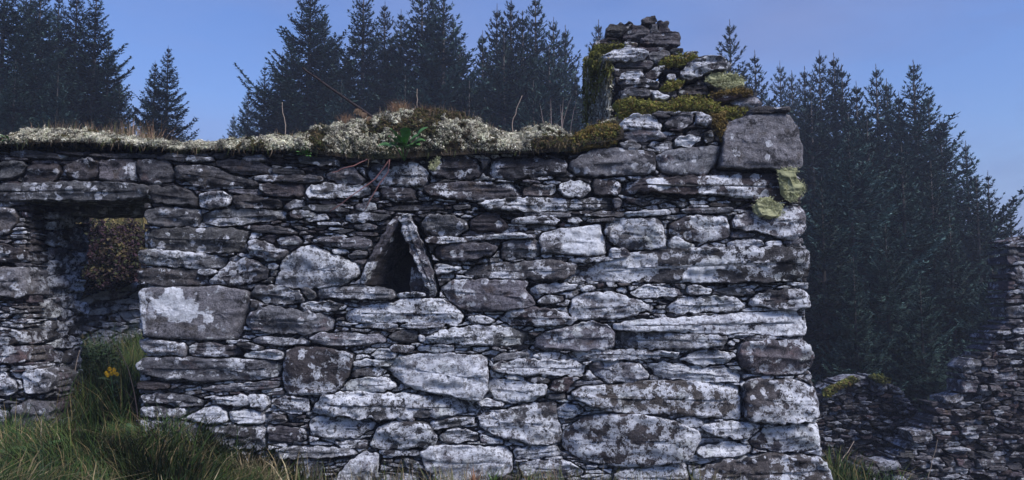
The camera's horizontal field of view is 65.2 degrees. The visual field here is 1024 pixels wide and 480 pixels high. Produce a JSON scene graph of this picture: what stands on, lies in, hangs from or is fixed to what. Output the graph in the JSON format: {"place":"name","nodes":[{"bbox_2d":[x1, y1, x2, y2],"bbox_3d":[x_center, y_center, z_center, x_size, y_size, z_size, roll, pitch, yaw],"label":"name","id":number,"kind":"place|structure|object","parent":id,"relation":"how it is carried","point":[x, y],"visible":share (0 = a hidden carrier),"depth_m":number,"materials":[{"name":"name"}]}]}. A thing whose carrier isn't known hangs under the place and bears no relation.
{"place":"outdoors","nodes":[
{"label":"outdoors","id":0,"kind":"place"},
{"bbox_2d":[17,322,152,448],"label":"doorway grass","id":1,"kind":"structure","parent":0,"point":[130,351],"depth_m":5.28,"materials":[{"name":"plant"}]},
{"bbox_2d":[83,219,307,479],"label":"ground","id":2,"kind":"structure","parent":0,"point":[171,450],"depth_m":4.58,"materials":[{"name":"plant"}]},
{"bbox_2d":[0,61,34,135],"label":"spruce tree","id":3,"kind":"object","parent":2,"relation":"on","point":[13,109],"visible":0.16,"depth_m":15.67,"materials":[{"name":"green plant"}]},
{"bbox_2d":[0,0,69,128],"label":"spruce tree","id":4,"kind":"object","parent":2,"relation":"on","point":[28,3],"visible":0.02,"depth_m":24.33,"materials":[{"name":"green plant"}]},
{"bbox_2d":[0,0,79,134],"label":"spruce tree","id":5,"kind":"object","parent":2,"relation":"on","point":[6,30],"visible":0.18,"depth_m":17.11,"materials":[{"name":"green plant"}]},
{"bbox_2d":[4,0,98,128],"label":"spruce tree","id":6,"kind":"object","parent":2,"relation":"on","point":[44,50],"visible":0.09,"depth_m":18.16,"materials":[{"name":"green plant"}]},
{"bbox_2d":[27,65,80,128],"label":"spruce tree","id":7,"kind":"object","parent":2,"relation":"on","point":[67,121],"visible":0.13,"depth_m":16.14,"materials":[{"name":"green plant"}]},
{"bbox_2d":[31,0,78,98],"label":"spruce tree","id":8,"kind":"object","parent":2,"relation":"on","point":[59,16],"visible":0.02,"depth_m":22.38,"materials":[{"name":"green plant"}]},
{"bbox_2d":[22,0,130,128],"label":"spruce tree","id":9,"kind":"object","parent":2,"relation":"on","point":[69,28],"visible":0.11,"depth_m":19.19,"materials":[{"name":"green plant"}]},
{"bbox_2d":[35,0,142,134],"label":"spruce tree","id":10,"kind":"object","parent":2,"relation":"on","point":[96,82],"visible":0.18,"depth_m":18.16,"materials":[{"name":"green plant"}]},
{"bbox_2d":[61,34,139,133],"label":"spruce tree","id":11,"kind":"object","parent":2,"relation":"on","point":[114,64],"visible":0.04,"depth_m":19.30,"materials":[{"name":"green plant"}]},
{"bbox_2d":[76,338,132,394],"bbox_3d":[-3.462,1.058,6.545,0.675,0.578,0.678,0,-4,0],"label":"fern clump","id":12,"kind":"object","parent":2,"relation":"on","point":[104,353],"visible":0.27,"depth_m":6.48,"materials":[{"name":"plant"}]},
{"bbox_2d":[74,281,148,348],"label":"stone wall","id":13,"kind":"structure","parent":2,"relation":"on","point":[119,309],"depth_m":8.67,"materials":[{"name":"stone"}]},
{"bbox_2d":[76,218,134,296],"bbox_3d":[-4.610,0.124,8.526,1.214,0.988,0.868,0,-4,0],"label":"heather","id":14,"kind":"object","parent":13,"relation":"on","point":[104,284],"visible":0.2,"depth_m":8.33,"materials":[{"name":"plant"}]},
{"bbox_2d":[82,218,147,289],"bbox_3d":[-4.169,0.137,8.495,1.012,0.786,0.709,0,-4,0],"label":"heather","id":15,"kind":"object","parent":13,"relation":"on","point":[119,250],"visible":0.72,"depth_m":8.30,"materials":[{"name":"plant"}]},
{"bbox_2d":[100,367,124,430],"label":"ragwort","id":16,"kind":"object","parent":2,"relation":"on","point":[111,374],"visible":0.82,"depth_m":5.30,"materials":[{"name":"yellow plant"}]},
{"bbox_2d":[78,217,147,230],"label":"hill grass","id":17,"kind":"structure","parent":2,"relation":"on","point":[137,220],"depth_m":12.19,"materials":[{"name":"plant"}]},
{"bbox_2d":[99,83,134,133],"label":"spruce tree","id":18,"kind":"object","parent":2,"relation":"on","point":[119,114],"visible":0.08,"depth_m":18.18,"materials":[{"name":"green plant"}]},
{"bbox_2d":[110,340,141,442],"bbox_3d":[-2.349,0.927,4.872,0.284,0.644,0.045,-2,-5,25],"label":"dead stem","id":19,"kind":"object","parent":2,"relation":"on","point":[136,410],"visible":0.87,"depth_m":4.88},
{"bbox_2d":[116,62,183,136],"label":"spruce tree","id":20,"kind":"object","parent":2,"relation":"on","point":[154,74],"visible":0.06,"depth_m":17.76,"materials":[{"name":"green plant"}]},
{"bbox_2d":[125,45,199,141],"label":"spruce tree","id":21,"kind":"object","parent":2,"relation":"on","point":[164,95],"visible":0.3,"depth_m":17.10,"materials":[{"name":"green plant"}]},
{"bbox_2d":[0,395,327,479],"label":"grass","id":22,"kind":"structure","parent":2,"relation":"on","point":[57,457],"depth_m":4.39,"materials":[{"name":"plant"}]},
{"bbox_2d":[227,91,259,137],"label":"spruce tree","id":23,"kind":"object","parent":2,"relation":"on","point":[247,105],"visible":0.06,"depth_m":30.29,"materials":[{"name":"green plant"}]},
{"bbox_2d":[222,451,276,479],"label":"grass tuft","id":24,"kind":"object","parent":2,"relation":"on","point":[249,465],"visible":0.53,"depth_m":4.59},
{"bbox_2d":[236,68,275,137],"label":"spruce tree","id":25,"kind":"object","parent":2,"relation":"on","point":[252,124],"visible":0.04,"depth_m":22.11,"materials":[{"name":"green plant"}]},
{"bbox_2d":[234,52,310,138],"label":"spruce tree","id":26,"kind":"object","parent":2,"relation":"on","point":[267,116],"visible":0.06,"depth_m":21.11,"materials":[{"name":"green plant"}]},
{"bbox_2d":[254,33,315,133],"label":"spruce tree","id":27,"kind":"object","parent":2,"relation":"on","point":[286,53],"visible":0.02,"depth_m":22.10,"materials":[{"name":"green plant"}]},
{"bbox_2d":[233,0,380,134],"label":"spruce tree","id":28,"kind":"object","parent":2,"relation":"on","point":[313,40],"visible":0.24,"depth_m":20.91,"materials":[{"name":"green plant"}]},
{"bbox_2d":[311,16,343,110],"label":"spruce tree","id":29,"kind":"object","parent":2,"relation":"on","point":[327,33],"visible":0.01,"depth_m":24.40,"materials":[{"name":"green plant"}]},
{"bbox_2d":[311,41,354,112],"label":"spruce tree","id":30,"kind":"object","parent":2,"relation":"on","point":[333,96],"depth_m":23.29,"materials":[{"name":"green plant"}]},
{"bbox_2d":[310,82,360,127],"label":"spruce tree","id":31,"kind":"object","parent":2,"relation":"on","point":[340,106],"visible":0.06,"depth_m":19.16,"materials":[{"name":"green plant"}]},
{"bbox_2d":[314,0,407,125],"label":"spruce tree","id":32,"kind":"object","parent":2,"relation":"on","point":[368,54],"visible":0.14,"depth_m":22.13,"materials":[{"name":"green plant"}]},
{"bbox_2d":[358,5,405,105],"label":"spruce tree","id":33,"kind":"object","parent":2,"relation":"on","point":[388,24],"visible":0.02,"depth_m":26.46,"materials":[{"name":"green plant"}]},
{"bbox_2d":[364,10,417,108],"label":"spruce tree","id":34,"kind":"object","parent":2,"relation":"on","point":[400,27],"visible":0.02,"depth_m":25.36,"materials":[{"name":"green plant"}]},
{"bbox_2d":[367,37,416,113],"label":"spruce tree","id":35,"kind":"object","parent":2,"relation":"on","point":[392,40],"visible":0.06,"depth_m":22.13,"materials":[{"name":"green plant"}]},
{"bbox_2d":[389,77,416,112],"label":"spruce tree","id":36,"kind":"object","parent":2,"relation":"on","point":[403,95],"visible":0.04,"depth_m":19.78,"materials":[{"name":"green plant"}]},
{"bbox_2d":[0,15,832,479],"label":"ruined stone wall","id":37,"kind":"structure","parent":2,"relation":"on","point":[634,297],"depth_m":4.99,"materials":[{"name":"stone"}]},
{"bbox_2d":[0,107,623,164],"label":"turf","id":38,"kind":"structure","parent":37,"relation":"on","point":[438,152],"depth_m":5.02,"materials":[{"name":"plant"}]},
{"bbox_2d":[101,115,184,145],"bbox_3d":[-2.458,-0.751,5.510,0.837,0.188,0.840,-4,-6,42],"label":"grass tuft","id":39,"kind":"object","parent":38,"relation":"on","point":[146,130],"visible":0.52,"depth_m":5.40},
{"bbox_2d":[0,108,614,157],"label":"reindeer lichen","id":40,"kind":"object","parent":38,"relation":"on","point":[199,143],"visible":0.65,"depth_m":5.04},
{"bbox_2d":[5,102,614,148],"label":"turf grass","id":41,"kind":"structure","parent":38,"relation":"on","point":[143,134],"depth_m":5.23,"materials":[{"name":"plant"}]},
{"bbox_2d":[302,67,372,120],"bbox_3d":[-1.062,-0.869,5.219,0.674,0.567,0.058,-1,-4,13],"label":"bramble shoot","id":42,"kind":"object","parent":38,"relation":"on","point":[363,113],"visible":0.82,"depth_m":5.22,"materials":[{"name":"woody stem"},{"name":"bark"}]},
{"bbox_2d":[375,99,421,111],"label":"grass tuft","id":43,"kind":"object","parent":38,"relation":"on","point":[395,107],"visible":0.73,"depth_m":5.24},
{"bbox_2d":[378,127,427,160],"bbox_3d":[-0.671,-0.597,4.919,0.280,0.200,0.154,2,-5,-23],"label":"leafy plant","id":44,"kind":"object","parent":38,"relation":"on","point":[402,139],"visible":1,"depth_m":4.91,"materials":[{"name":"green plant"}]},
{"bbox_2d":[564,120,620,153],"bbox_3d":[0.512,-0.649,5.090,0.370,0.216,0.172,0,-4,0],"label":"moss cushion","id":45,"kind":"object","parent":38,"relation":"on","point":[587,131],"visible":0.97,"depth_m":5.03,"materials":[{"name":"plant"}]},
{"bbox_2d":[580,52,614,148],"bbox_3d":[0.670,-0.945,6.413,0.114,1.530,1.702,0,-4,0],"label":"shaggy moss","id":46,"kind":"object","parent":37,"relation":"attached to","point":[597,95],"visible":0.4,"depth_m":6.11,"materials":[{"name":"plant"}]},
{"bbox_2d":[586,40,632,77],"bbox_3d":[0.747,-1.392,6.162,0.374,0.271,0.183,0,-4,0],"label":"moss cushion","id":47,"kind":"object","parent":37,"relation":"on","point":[596,49],"visible":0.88,"depth_m":6.11,"materials":[{"name":"plant"}]},
{"bbox_2d":[659,79,684,91],"bbox_3d":[1.103,-1.060,5.519,0.178,0.096,0.145,0,-4,0],"label":"moss cushion","id":48,"kind":"object","parent":37,"relation":"on","point":[672,85],"visible":1,"depth_m":5.48,"materials":[{"name":"plant"}]},
{"bbox_2d":[658,51,699,68],"bbox_3d":[1.175,-1.253,5.632,0.297,0.139,0.154,0,-4,0],"label":"moss cushion","id":49,"kind":"object","parent":37,"relation":"on","point":[676,61],"visible":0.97,"depth_m":5.58,"materials":[{"name":"plant"}]},
{"bbox_2d":[612,93,747,120],"bbox_3d":[1.136,-0.869,5.407,0.909,0.232,0.200,0,-4,0],"label":"moss cushion","id":50,"kind":"object","parent":37,"relation":"on","point":[625,107],"visible":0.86,"depth_m":5.34,"materials":[{"name":"plant"}]},
{"bbox_2d":[709,111,729,142],"bbox_3d":[1.309,-0.716,5.120,0.148,0.203,0.161,0,-4,0],"label":"moss cushion","id":51,"kind":"object","parent":37,"relation":"attached to","point":[719,123],"visible":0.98,"depth_m":5.07,"materials":[{"name":"plant"}]},
{"bbox_2d":[708,86,754,97],"bbox_3d":[1.492,-0.999,5.458,0.311,0.088,0.120,0,-4,0],"label":"moss cushion","id":52,"kind":"object","parent":37,"relation":"on","point":[736,91],"visible":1,"depth_m":5.42,"materials":[{"name":"plant"}]},
{"bbox_2d":[365,0,484,116],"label":"spruce tree","id":53,"kind":"object","parent":2,"relation":"on","point":[413,56],"visible":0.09,"depth_m":22.00,"materials":[{"name":"green plant"}]},
{"bbox_2d":[409,0,448,104],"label":"spruce tree","id":54,"kind":"object","parent":2,"relation":"on","point":[429,39],"visible":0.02,"depth_m":25.33,"materials":[{"name":"green plant"}]},
{"bbox_2d":[392,0,498,124],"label":"spruce tree","id":55,"kind":"object","parent":2,"relation":"on","point":[442,61],"visible":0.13,"depth_m":21.01,"materials":[{"name":"green plant"}]},
{"bbox_2d":[428,17,478,104],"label":"spruce tree","id":56,"kind":"object","parent":2,"relation":"on","point":[453,27],"visible":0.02,"depth_m":25.42,"materials":[{"name":"green plant"}]},
{"bbox_2d":[449,44,489,117],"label":"spruce tree","id":57,"kind":"object","parent":2,"relation":"on","point":[457,59],"visible":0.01,"depth_m":23.31,"materials":[{"name":"green plant"}]},
{"bbox_2d":[459,81,489,123],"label":"spruce tree","id":58,"kind":"object","parent":2,"relation":"on","point":[469,90],"visible":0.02,"depth_m":19.23,"materials":[{"name":"green plant"}]},
{"bbox_2d":[460,30,507,125],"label":"spruce tree","id":59,"kind":"object","parent":2,"relation":"on","point":[481,40],"visible":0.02,"depth_m":22.29,"materials":[{"name":"green plant"}]},
{"bbox_2d":[463,10,517,120],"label":"spruce tree","id":60,"kind":"object","parent":2,"relation":"on","point":[497,28],"visible":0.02,"depth_m":24.37,"materials":[{"name":"green plant"}]},
{"bbox_2d":[467,39,537,131],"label":"spruce tree","id":61,"kind":"object","parent":2,"relation":"on","point":[504,114],"visible":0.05,"depth_m":21.11,"materials":[{"name":"green plant"}]},
{"bbox_2d":[476,1,553,125],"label":"spruce tree","id":62,"kind":"object","parent":2,"relation":"on","point":[509,28],"visible":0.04,"depth_m":23.29,"materials":[{"name":"green plant"}]},
{"bbox_2d":[479,10,580,131],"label":"spruce tree","id":63,"kind":"object","parent":2,"relation":"on","point":[522,61],"visible":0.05,"depth_m":21.95,"materials":[{"name":"green plant"}]},
{"bbox_2d":[507,81,554,131],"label":"spruce tree","id":64,"kind":"object","parent":2,"relation":"on","point":[533,90],"visible":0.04,"depth_m":19.13,"materials":[{"name":"green plant"}]},
{"bbox_2d":[291,451,781,479],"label":"sparse grass","id":65,"kind":"structure","parent":2,"relation":"on","point":[451,476],"depth_m":4.83,"materials":[{"name":"plant"}]},
{"bbox_2d":[496,0,580,132],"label":"spruce tree","id":66,"kind":"object","parent":2,"relation":"on","point":[535,48],"visible":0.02,"depth_m":23.27,"materials":[{"name":"green plant"}]},
{"bbox_2d":[521,43,581,134],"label":"spruce tree","id":67,"kind":"object","parent":2,"relation":"on","point":[550,92],"visible":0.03,"depth_m":21.11,"materials":[{"name":"green plant"}]},
{"bbox_2d":[531,17,582,128],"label":"spruce tree","id":68,"kind":"object","parent":2,"relation":"on","point":[559,52],"visible":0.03,"depth_m":24.29,"materials":[{"name":"green plant"}]},
{"bbox_2d":[545,25,582,130],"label":"spruce tree","id":69,"kind":"object","parent":2,"relation":"on","point":[566,52],"visible":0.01,"depth_m":25.36,"materials":[{"name":"green plant"}]},
{"bbox_2d":[563,72,583,131],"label":"spruce tree","id":70,"kind":"object","parent":2,"relation":"on","point":[577,87],"visible":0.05,"depth_m":22.24,"materials":[{"name":"green plant"}]},
{"bbox_2d":[570,19,603,127],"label":"spruce tree","id":71,"kind":"object","parent":2,"relation":"on","point":[598,30],"depth_m":34.65,"materials":[{"name":"green plant"}]},
{"bbox_2d":[715,19,836,231],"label":"spruce tree","id":72,"kind":"object","parent":2,"relation":"on","point":[729,41],"visible":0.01,"depth_m":24.33,"materials":[{"name":"green plant"}]},
{"bbox_2d":[747,50,807,321],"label":"spruce tree","id":73,"kind":"object","parent":2,"relation":"on","point":[762,95],"visible":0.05,"depth_m":24.26,"materials":[{"name":"green plant"}]},
{"bbox_2d":[765,63,814,173],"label":"spruce tree","id":74,"kind":"object","parent":2,"relation":"on","point":[780,88],"visible":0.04,"depth_m":30.36,"materials":[{"name":"green plant"}]},
{"bbox_2d":[782,70,804,128],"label":"spruce tree","id":75,"kind":"object","parent":2,"relation":"on","point":[791,89],"depth_m":30.38,"materials":[{"name":"green plant"}]},
{"bbox_2d":[787,66,829,175],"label":"spruce tree","id":76,"kind":"object","parent":2,"relation":"on","point":[804,76],"visible":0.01,"depth_m":28.37,"materials":[{"name":"green plant"}]},
{"bbox_2d":[798,189,834,355],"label":"spruce tree","id":77,"kind":"object","parent":2,"relation":"on","point":[804,209],"depth_m":18.70,"materials":[{"name":"green plant"}]},
{"bbox_2d":[801,52,872,231],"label":"spruce tree","id":78,"kind":"object","parent":2,"relation":"on","point":[836,70],"visible":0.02,"depth_m":22.72,"materials":[{"name":"green plant"}]},
{"bbox_2d":[803,64,875,232],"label":"spruce tree","id":79,"kind":"object","parent":2,"relation":"on","point":[841,74],"visible":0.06,"depth_m":22.18,"materials":[{"name":"green plant"}]},
{"bbox_2d":[791,51,892,269],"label":"spruce tree","id":80,"kind":"object","parent":2,"relation":"on","point":[820,91],"visible":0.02,"depth_m":22.09,"materials":[{"name":"green plant"}]},
{"bbox_2d":[796,86,894,344],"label":"spruce tree","id":81,"kind":"object","parent":2,"relation":"on","point":[814,150],"visible":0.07,"depth_m":19.98,"materials":[{"name":"green plant"}]},
{"bbox_2d":[802,177,899,389],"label":"spruce tree","id":82,"kind":"object","parent":2,"relation":"on","point":[824,315],"visible":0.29,"depth_m":15.33,"materials":[{"name":"green plant"}]},
{"bbox_2d":[814,257,910,398],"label":"spruce tree","id":83,"kind":"object","parent":2,"relation":"on","point":[856,364],"visible":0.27,"depth_m":13.37,"materials":[{"name":"green plant"}]},
{"bbox_2d":[813,372,918,473],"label":"ruined garden wall","id":84,"kind":"structure","parent":2,"relation":"on","point":[866,415],"depth_m":10.48,"materials":[{"name":"stone"}]},
{"bbox_2d":[821,375,859,397],"bbox_3d":[4.280,1.909,10.441,0.502,0.296,0.186,0,-4,0],"label":"moss cushion","id":85,"kind":"object","parent":84,"relation":"on","point":[829,390],"visible":1,"depth_m":10.39,"materials":[{"name":"plant"}]},
{"bbox_2d":[868,373,891,384],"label":"moss cushion","id":86,"kind":"object","parent":84,"relation":"on","point":[880,378],"visible":1,"depth_m":10.40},
{"bbox_2d":[808,85,925,341],"bbox_3d":[8.759,0.776,20.036,4.044,9.677,4.447,-1,-4,13],"label":"spruce tree","id":87,"kind":"object","parent":2,"relation":"on","point":[857,100],"visible":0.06,"depth_m":20.14,"materials":[{"name":"green plant"}]},
{"bbox_2d":[801,113,950,408],"bbox_3d":[6.895,1.316,16.698,5.502,7.945,4.614,2,-5,-22],"label":"spruce tree","id":88,"kind":"object","parent":2,"relation":"on","point":[849,193],"visible":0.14,"depth_m":16.27,"materials":[{"name":"green plant"}]},
{"bbox_2d":[823,64,955,288],"bbox_3d":[9.824,0.573,20.704,5.614,10.654,6.156,-4,-6,44],"label":"spruce tree","id":89,"kind":"object","parent":2,"relation":"on","point":[875,114],"visible":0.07,"depth_m":21.14,"materials":[{"name":"green plant"}]},
{"bbox_2d":[822,225,962,411],"bbox_3d":[6.760,2.151,14.209,3.396,4.904,2.848,-1,-4,18],"label":"spruce tree","id":90,"kind":"object","parent":2,"relation":"on","point":[887,312],"visible":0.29,"depth_m":14.29,"materials":[{"name":"green plant"}]},
{"bbox_2d":[810,107,977,390],"bbox_3d":[8.516,1.115,18.629,6.130,8.457,4.755,3,-5,-39],"label":"spruce tree","id":91,"kind":"object","parent":2,"relation":"on","point":[873,149],"visible":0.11,"depth_m":18.44,"materials":[{"name":"green plant"}]},
{"bbox_2d":[874,78,939,231],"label":"spruce tree","id":92,"kind":"object","parent":2,"relation":"on","point":[889,102],"visible":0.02,"depth_m":21.69,"materials":[{"name":"green plant"}]},
{"bbox_2d":[844,145,977,397],"bbox_3d":[8.499,1.453,16.518,4.333,6.892,3.987,0,-4,-6],"label":"spruce tree","id":93,"kind":"object","parent":2,"relation":"on","point":[903,206],"visible":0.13,"depth_m":16.31,"materials":[{"name":"green plant"}]},
{"bbox_2d":[859,91,969,336],"bbox_3d":[9.840,0.886,19.952,3.910,9.357,4.300,1,-4,-18],"label":"spruce tree","id":94,"kind":"object","parent":2,"relation":"on","point":[898,110],"visible":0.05,"depth_m":20.04,"materials":[{"name":"green plant"}]},
{"bbox_2d":[879,282,960,412],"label":"spruce tree","id":95,"kind":"object","parent":2,"relation":"on","point":[923,384],"visible":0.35,"depth_m":13.33,"materials":[{"name":"green plant"}]},
{"bbox_2d":[840,235,1023,479],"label":"stepped ruin wall","id":96,"kind":"structure","parent":2,"relation":"on","point":[972,421],"depth_m":9.30,"materials":[{"name":"stone"}]},
{"bbox_2d":[845,62,1023,338],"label":"spruce tree","id":97,"kind":"object","parent":2,"relation":"on","point":[918,128],"visible":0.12,"depth_m":19.65,"materials":[{"name":"green plant"}]},
{"bbox_2d":[883,161,1002,390],"bbox_3d":[9.009,1.646,17.121,3.761,6.689,4.849,-1,-4,7],"label":"spruce tree","id":98,"kind":"object","parent":2,"relation":"on","point":[933,216],"visible":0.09,"depth_m":16.85,"materials":[{"name":"green plant"}]},
{"bbox_2d":[892,214,999,400],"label":"spruce tree","id":99,"kind":"object","parent":2,"relation":"on","point":[948,272],"visible":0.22,"depth_m":15.83,"materials":[{"name":"green plant"}]},
{"bbox_2d":[913,119,997,311],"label":"spruce tree","id":100,"kind":"object","parent":2,"relation":"on","point":[945,171],"visible":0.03,"depth_m":19.94,"materials":[{"name":"green plant"}]},
{"bbox_2d":[910,96,1013,260],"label":"spruce tree","id":101,"kind":"object","parent":2,"relation":"on","point":[948,147],"depth_m":20.94,"materials":[{"name":"green plant"}]},
{"bbox_2d":[924,140,1009,343],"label":"spruce tree","id":102,"kind":"object","parent":2,"relation":"on","point":[968,183],"visible":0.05,"depth_m":19.51,"materials":[{"name":"green plant"}]},
{"bbox_2d":[936,264,1004,382],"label":"spruce tree","id":103,"kind":"object","parent":2,"relation":"on","point":[981,313],"visible":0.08,"depth_m":14.96,"materials":[{"name":"green plant"}]},
{"bbox_2d":[944,181,1005,345],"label":"spruce tree","id":104,"kind":"object","parent":2,"relation":"on","point":[978,231],"visible":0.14,"depth_m":17.99,"materials":[{"name":"green plant"}]},
{"bbox_2d":[939,172,1021,343],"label":"spruce tree","id":105,"kind":"object","parent":2,"relation":"on","point":[988,196],"visible":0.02,"depth_m":19.00,"materials":[{"name":"green plant"}]},
{"bbox_2d":[962,200,1023,343],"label":"spruce tree","id":106,"kind":"object","parent":2,"relation":"on","point":[1018,232],"visible":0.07,"depth_m":18.53,"materials":[{"name":"green plant"}]},
{"bbox_2d":[0,0,1023,256],"label":"sky","id":107,"kind":"structure","parent":0,"point":[970,53],"materials":[{"name":"blue"}]},
{"bbox_2d":[818,445,927,479],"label":"rough grass","id":108,"kind":"structure","parent":0,"point":[837,471],"depth_m":5.82,"materials":[{"name":"plant"}]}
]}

